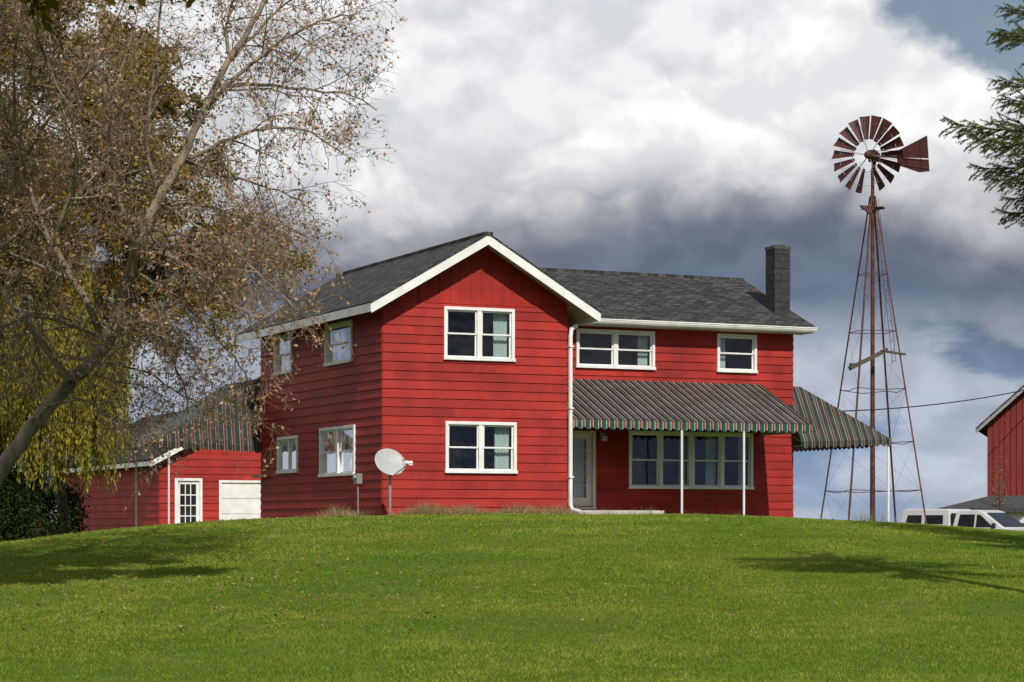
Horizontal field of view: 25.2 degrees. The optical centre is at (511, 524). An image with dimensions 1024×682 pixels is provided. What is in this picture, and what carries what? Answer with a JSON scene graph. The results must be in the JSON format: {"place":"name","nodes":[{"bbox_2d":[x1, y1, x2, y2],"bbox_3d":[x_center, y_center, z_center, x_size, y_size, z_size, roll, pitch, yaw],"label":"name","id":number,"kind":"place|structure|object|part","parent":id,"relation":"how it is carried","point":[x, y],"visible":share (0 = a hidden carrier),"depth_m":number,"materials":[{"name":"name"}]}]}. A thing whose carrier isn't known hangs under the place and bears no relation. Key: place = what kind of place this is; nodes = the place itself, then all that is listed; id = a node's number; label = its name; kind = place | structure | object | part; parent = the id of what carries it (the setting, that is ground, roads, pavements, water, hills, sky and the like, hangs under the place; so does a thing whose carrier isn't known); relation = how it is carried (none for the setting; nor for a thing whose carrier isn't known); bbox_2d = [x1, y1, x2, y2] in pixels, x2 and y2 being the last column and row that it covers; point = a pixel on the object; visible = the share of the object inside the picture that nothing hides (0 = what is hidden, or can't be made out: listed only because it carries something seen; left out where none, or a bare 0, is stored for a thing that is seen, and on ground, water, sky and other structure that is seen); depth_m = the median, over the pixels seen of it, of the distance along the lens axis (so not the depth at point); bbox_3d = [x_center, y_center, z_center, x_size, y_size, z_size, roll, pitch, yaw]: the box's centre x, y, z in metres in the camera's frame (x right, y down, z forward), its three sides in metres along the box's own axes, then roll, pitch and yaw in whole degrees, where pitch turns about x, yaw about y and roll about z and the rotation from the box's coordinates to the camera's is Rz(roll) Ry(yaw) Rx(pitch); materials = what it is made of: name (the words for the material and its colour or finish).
{"place":"outdoors","nodes":[
{"label":"outdoors","id":0,"kind":"place"},
{"bbox_2d":[0,513,1023,681],"bbox_3d":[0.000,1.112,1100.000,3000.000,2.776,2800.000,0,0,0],"label":"ground","id":1,"kind":"structure","parent":0,"point":[44,639],"depth_m":31.42,"materials":[{"name":"green plant"}]},
{"bbox_2d":[0,470,82,538],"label":"shrub","id":2,"kind":"object","parent":1,"relation":"on","point":[52,504],"visible":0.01,"depth_m":65.43,"materials":[{"name":"green plant"}]},
{"bbox_2d":[0,454,88,541],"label":"shrub","id":3,"kind":"object","parent":1,"relation":"on","point":[15,515],"visible":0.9,"depth_m":52.67,"materials":[{"name":"green plant"}]},
{"bbox_2d":[15,476,91,535],"bbox_3d":[-12.548,-0.596,61.459,2.715,2.204,2.997,0,0,0],"label":"shrub","id":4,"kind":"object","parent":1,"relation":"on","point":[71,497],"visible":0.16,"depth_m":61.41,"materials":[{"name":"green plant"}]},
{"bbox_2d":[0,245,140,537],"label":"willow tree","id":5,"kind":"object","parent":1,"relation":"on","point":[23,411],"visible":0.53,"depth_m":52.97,"materials":[{"name":"green plant"}]},
{"bbox_2d":[0,0,145,295],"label":"ash tree","id":6,"kind":"object","parent":1,"relation":"on","point":[7,241],"visible":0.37,"depth_m":47.97,"materials":[{"name":"brown plant"}]},
{"bbox_2d":[20,0,202,36],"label":"ash tree","id":7,"kind":"object","parent":1,"relation":"on","point":[45,9],"visible":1,"depth_m":29.61,"materials":[{"name":"green plant"}]},
{"bbox_2d":[47,412,260,531],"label":"garage","id":8,"kind":"structure","parent":1,"relation":"on","point":[217,486],"depth_m":85.50,"materials":[{"name":"red paint"}]},
{"bbox_2d":[174,478,201,523],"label":"door","id":9,"kind":"structure","parent":8,"relation":"in","point":[188,494],"depth_m":84.79,"materials":[{"name":"white paint"}]},
{"bbox_2d":[219,480,260,520],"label":"garage door","id":10,"kind":"structure","parent":8,"relation":"in","point":[230,509],"depth_m":85.58,"materials":[{"name":"white paint"}]},
{"bbox_2d":[0,0,318,533],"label":"oak tree","id":11,"kind":"object","parent":1,"relation":"on","point":[150,275],"visible":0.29,"depth_m":55.16,"materials":[{"name":"brown plant"}]},
{"bbox_2d":[0,0,407,510],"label":"maple tree","id":12,"kind":"object","parent":1,"relation":"on","point":[15,449],"visible":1,"depth_m":37.58,"materials":[{"name":"brown plant"}]},
{"bbox_2d":[375,448,412,514],"bbox_3d":[-3.046,-0.941,59.226,0.992,2.084,0.600,0,0,0],"label":"satellite dish","id":13,"kind":"object","parent":1,"relation":"on","point":[390,463],"visible":0.98,"depth_m":59.32,"materials":[{"name":"metal"}]},
{"bbox_2d":[123,232,891,526],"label":"house","id":14,"kind":"structure","parent":1,"relation":"on","point":[488,370],"depth_m":66.24,"materials":[{"name":"red paint"}]},
{"bbox_2d":[273,333,292,375],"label":"window","id":15,"kind":"structure","parent":14,"relation":"in","point":[286,361],"depth_m":68.26,"materials":[{"name":"glass"}]},
{"bbox_2d":[276,435,298,473],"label":"window","id":16,"kind":"structure","parent":14,"relation":"in","point":[288,452],"depth_m":67.81,"materials":[{"name":"white paint"}]},
{"bbox_2d":[318,425,355,476],"bbox_3d":[-4.848,-2.055,64.026,0.205,1.390,2.810,0,0,-25],"label":"window","id":17,"kind":"structure","parent":14,"relation":"in","point":[337,446],"depth_m":63.95,"materials":[{"name":"white paint"}]},
{"bbox_2d":[323,319,352,366],"bbox_3d":[-4.794,-5.060,63.908,0.205,1.160,2.150,0,0,-25],"label":"window","id":18,"kind":"structure","parent":14,"relation":"in","point":[342,330],"depth_m":63.97,"materials":[{"name":"glass"}]},
{"bbox_2d":[443,306,515,361],"bbox_3d":[-0.930,-5.170,62.238,2.130,1.440,0.348,0,0,-25],"label":"window","id":19,"kind":"structure","parent":14,"relation":"in","point":[499,334],"depth_m":62.30,"materials":[{"name":"white paint"}]},
{"bbox_2d":[444,421,517,473],"bbox_3d":[-0.885,-2.100,62.259,2.150,1.400,0.348,0,0,-25],"label":"window","id":20,"kind":"structure","parent":14,"relation":"in","point":[501,447],"depth_m":62.35,"materials":[{"name":"white paint"}]},
{"bbox_2d":[567,430,596,509],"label":"door","id":21,"kind":"structure","parent":14,"relation":"in","point":[579,436],"depth_m":66.93,"materials":[{"name":"beige paint"}]},
{"bbox_2d":[575,328,655,369],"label":"window","id":22,"kind":"structure","parent":14,"relation":"in","point":[642,350],"depth_m":67.32,"materials":[{"name":"white paint"}]},
{"bbox_2d":[628,430,753,489],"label":"window","id":23,"kind":"structure","parent":14,"relation":"in","point":[710,460],"depth_m":68.51,"materials":[{"name":"white paint"}]},
{"bbox_2d":[716,333,757,372],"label":"window","id":24,"kind":"structure","parent":14,"relation":"in","point":[721,337],"depth_m":69.05,"materials":[{"name":"white paint"}]},
{"bbox_2d":[843,390,1023,411],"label":"power cable","id":25,"kind":"object","parent":14,"relation":"attached to","point":[934,404],"visible":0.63,"depth_m":86.61,"materials":[{"name":"black rubber"}]},
{"bbox_2d":[0,512,1019,631],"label":"fallen leaves","id":26,"kind":"object","parent":1,"relation":"on","point":[219,588],"visible":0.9,"depth_m":38.34,"materials":[{"name":"brown plant"}]},
{"bbox_2d":[289,500,820,518],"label":"weeds","id":27,"kind":"object","parent":1,"relation":"on","point":[429,509],"visible":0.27,"depth_m":61.43,"materials":[{"name":"plant"}]},
{"bbox_2d":[851,508,896,521],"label":"daylily clump","id":28,"kind":"object","parent":1,"relation":"on","point":[870,516],"visible":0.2,"depth_m":70.38,"materials":[{"name":"green plant"}]},
{"bbox_2d":[820,115,929,523],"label":"windmill","id":29,"kind":"object","parent":1,"relation":"on","point":[906,156],"visible":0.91,"depth_m":75.94,"materials":[{"name":"rusted steel"},{"name":"zinc"},{"name":"weathered wood"}]},
{"bbox_2d":[900,509,1023,530],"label":"pickup truck","id":30,"kind":"object","parent":1,"relation":"on","point":[994,519],"visible":0.34,"depth_m":75.27,"materials":[{"name":"white paint"}]},
{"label":"window","id":31,"kind":"part","parent":30,"relation":"part of","materials":[{"name":"black glass"}]},
{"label":"window","id":32,"kind":"part","parent":30,"relation":"part of","materials":[{"name":"black glass"}]},
{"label":"window","id":33,"kind":"part","parent":30,"relation":"part of","materials":[{"name":"black glass"}]},
{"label":"window","id":34,"kind":"part","parent":30,"relation":"part of","materials":[{"name":"black glass"}]},
{"bbox_2d":[937,496,1023,520],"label":"shed","id":35,"kind":"structure","parent":1,"relation":"on","point":[1014,508],"depth_m":88.42,"materials":[{"name":"grey"}]},
{"bbox_2d":[938,0,1023,228],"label":"spruce tree","id":36,"kind":"object","parent":1,"relation":"on","point":[1017,140],"visible":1,"depth_m":31.03,"materials":[{"name":"green plant"}]},
{"bbox_2d":[976,385,1023,495],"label":"barn","id":37,"kind":"structure","parent":1,"relation":"on","point":[995,427],"depth_m":95.74,"materials":[{"name":"wood"}]},
{"bbox_2d":[0,0,1023,522],"label":"sky","id":38,"kind":"structure","parent":0,"point":[678,137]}
]}

